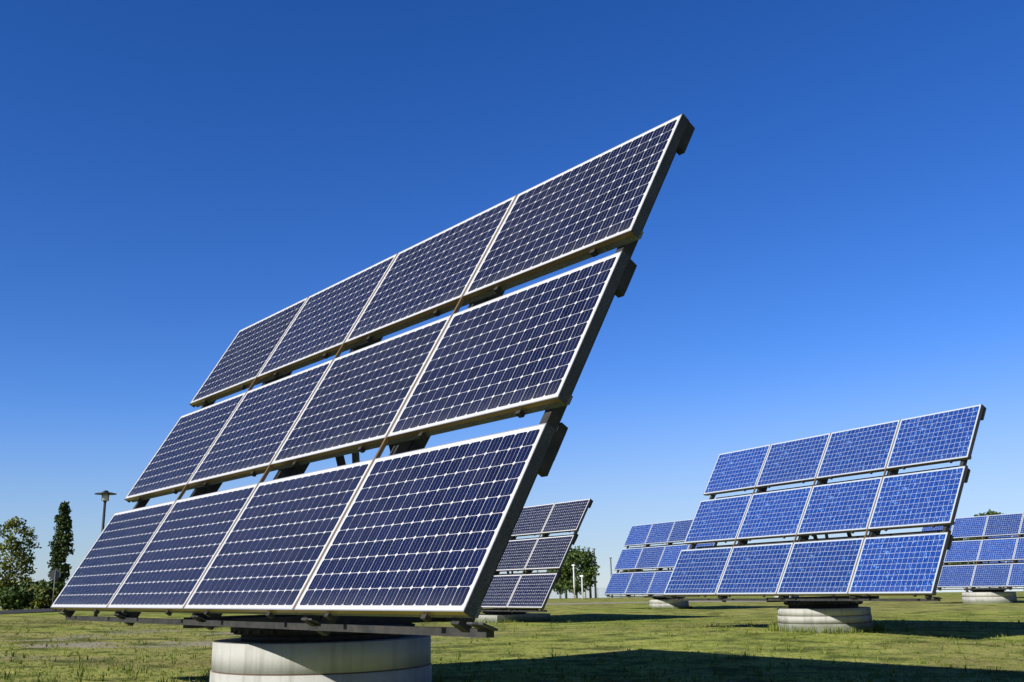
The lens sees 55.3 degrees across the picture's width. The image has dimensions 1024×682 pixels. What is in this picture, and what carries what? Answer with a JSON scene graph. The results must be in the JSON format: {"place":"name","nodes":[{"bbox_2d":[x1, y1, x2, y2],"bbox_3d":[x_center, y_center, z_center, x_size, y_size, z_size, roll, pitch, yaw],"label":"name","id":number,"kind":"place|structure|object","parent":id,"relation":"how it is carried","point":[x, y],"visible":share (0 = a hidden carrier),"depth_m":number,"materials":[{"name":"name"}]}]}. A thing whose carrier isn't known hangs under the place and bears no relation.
{"place":"outdoors","nodes":[
{"label":"outdoors","id":0,"kind":"place"},
{"bbox_2d":[0,609,60,613],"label":"road asphalt","id":1,"kind":"structure","parent":0,"point":[23,611],"depth_m":65.43,"materials":[{"name":"grey asphalt"}]},
{"bbox_2d":[0,591,1023,681],"bbox_3d":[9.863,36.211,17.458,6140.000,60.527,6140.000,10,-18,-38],"label":"grass","id":2,"kind":"structure","parent":0,"point":[948,603],"depth_m":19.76,"materials":[{"name":"green plant"}]},
{"bbox_2d":[0,585,39,609],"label":"bush","id":3,"kind":"object","parent":2,"relation":"on","point":[10,599],"visible":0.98,"depth_m":75.79,"materials":[{"name":"green plant"}]},
{"bbox_2d":[0,516,41,609],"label":"tree","id":4,"kind":"object","parent":2,"relation":"on","point":[25,559],"visible":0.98,"depth_m":83.41,"materials":[{"name":"green plant"}]},
{"bbox_2d":[12,576,35,585],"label":"bush","id":5,"kind":"object","parent":2,"relation":"on","point":[29,580],"visible":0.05,"depth_m":121.84,"materials":[{"name":"green plant"}]},
{"bbox_2d":[15,581,51,608],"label":"bush","id":6,"kind":"object","parent":2,"relation":"on","point":[26,586],"visible":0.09,"depth_m":86.94,"materials":[{"name":"green plant"}]},
{"bbox_2d":[27,585,59,608],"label":"bush","id":7,"kind":"object","parent":2,"relation":"on","point":[43,600],"visible":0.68,"depth_m":80.14,"materials":[{"name":"green plant"}]},
{"bbox_2d":[33,578,64,607],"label":"bush","id":8,"kind":"object","parent":2,"relation":"on","point":[49,584],"visible":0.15,"depth_m":96.56,"materials":[{"name":"green plant"}]},
{"bbox_2d":[50,569,60,611],"bbox_3d":[-28.111,15.463,59.973,0.640,2.870,0.089,5,-16,-24],"label":"round road sign","id":9,"kind":"object","parent":2,"relation":"on","point":[55,574],"visible":0.95,"depth_m":60.23,"materials":[{"name":"grey metal"}]},
{"bbox_2d":[47,500,74,588],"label":"poplar tree","id":10,"kind":"object","parent":2,"relation":"on","point":[61,549],"visible":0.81,"depth_m":133.63,"materials":[{"name":"green plant"}]},
{"bbox_2d":[94,490,116,615],"bbox_3d":[-16.348,8.629,38.850,0.840,5.355,0.840,10,-18,-38],"label":"street lamp","id":11,"kind":"object","parent":2,"relation":"on","point":[105,494],"visible":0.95,"depth_m":39.29,"materials":[{"name":"grey metal"}]},
{"bbox_2d":[50,113,694,681],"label":"solar tracker","id":12,"kind":"object","parent":2,"relation":"on","point":[354,571],"visible":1,"depth_m":8.62,"materials":[{"name":"blue glass"}]},
{"bbox_2d":[475,499,592,622],"bbox_3d":[-0.361,8.883,38.434,2.705,4.719,8.631,9,-17,-34],"label":"solar tracker","id":13,"kind":"object","parent":2,"relation":"on","point":[511,596],"visible":0.63,"depth_m":36.57,"materials":[{"name":"blue glass"}]},
{"bbox_2d":[547,568,572,598],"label":"tree","id":14,"kind":"object","parent":2,"relation":"on","point":[557,587],"visible":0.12,"depth_m":207.15,"materials":[{"name":"green plant"}]},
{"bbox_2d":[549,545,599,597],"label":"round tree","id":15,"kind":"object","parent":2,"relation":"on","point":[582,560],"visible":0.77,"depth_m":182.96,"materials":[{"name":"green plant"}]},
{"bbox_2d":[537,547,630,598],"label":"posts","id":16,"kind":"object","parent":2,"relation":"on","point":[595,589],"visible":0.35,"depth_m":202.56,"materials":[{"name":"white metal"}]},
{"bbox_2d":[548,588,636,598],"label":"fence","id":17,"kind":"object","parent":2,"relation":"on","point":[583,590],"visible":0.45,"depth_m":151.40,"materials":[{"name":"grey metal"}]},
{"bbox_2d":[604,519,717,608],"bbox_3d":[8.412,12.472,53.975,2.525,5.054,8.631,6,-16,-27],"label":"solar tracker","id":18,"kind":"object","parent":2,"relation":"on","point":[652,583],"visible":0.68,"depth_m":54.72,"materials":[{"name":"blue glass"}]},
{"bbox_2d":[663,404,986,632],"bbox_3d":[7.210,4.646,23.549,2.534,5.045,8.631,7,-16,-28],"label":"solar tracker","id":19,"kind":"object","parent":2,"relation":"on","point":[840,579],"visible":0.98,"depth_m":22.62,"materials":[{"name":"blue glass"}]},
{"bbox_2d":[948,538,974,591],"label":"tree","id":20,"kind":"object","parent":2,"relation":"on","point":[963,562],"visible":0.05,"depth_m":211.94,"materials":[{"name":"green plant"}]},
{"bbox_2d":[921,513,1023,603],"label":"solar tracker","id":21,"kind":"object","parent":2,"relation":"on","point":[979,573],"visible":0.82,"depth_m":53.58,"materials":[{"name":"blue glass"}]},
{"bbox_2d":[967,509,1003,587],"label":"tree","id":22,"kind":"object","parent":2,"relation":"on","point":[989,512],"visible":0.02,"depth_m":190.21,"materials":[{"name":"green plant"}]},
{"bbox_2d":[983,535,1023,587],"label":"solar tracker","id":23,"kind":"object","parent":2,"relation":"on","point":[1003,561],"visible":0.02,"depth_m":70.88,"materials":[{"name":"blue glass"}]},
{"bbox_2d":[0,0,1023,607],"label":"sky","id":24,"kind":"structure","parent":0,"point":[835,241],"materials":[{"name":"blue"}]},
{"bbox_2d":[546,601,766,604],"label":"gravel path","id":25,"kind":"structure","parent":0,"point":[643,602],"depth_m":82.52,"materials":[{"name":"beige gravel"}]}
]}

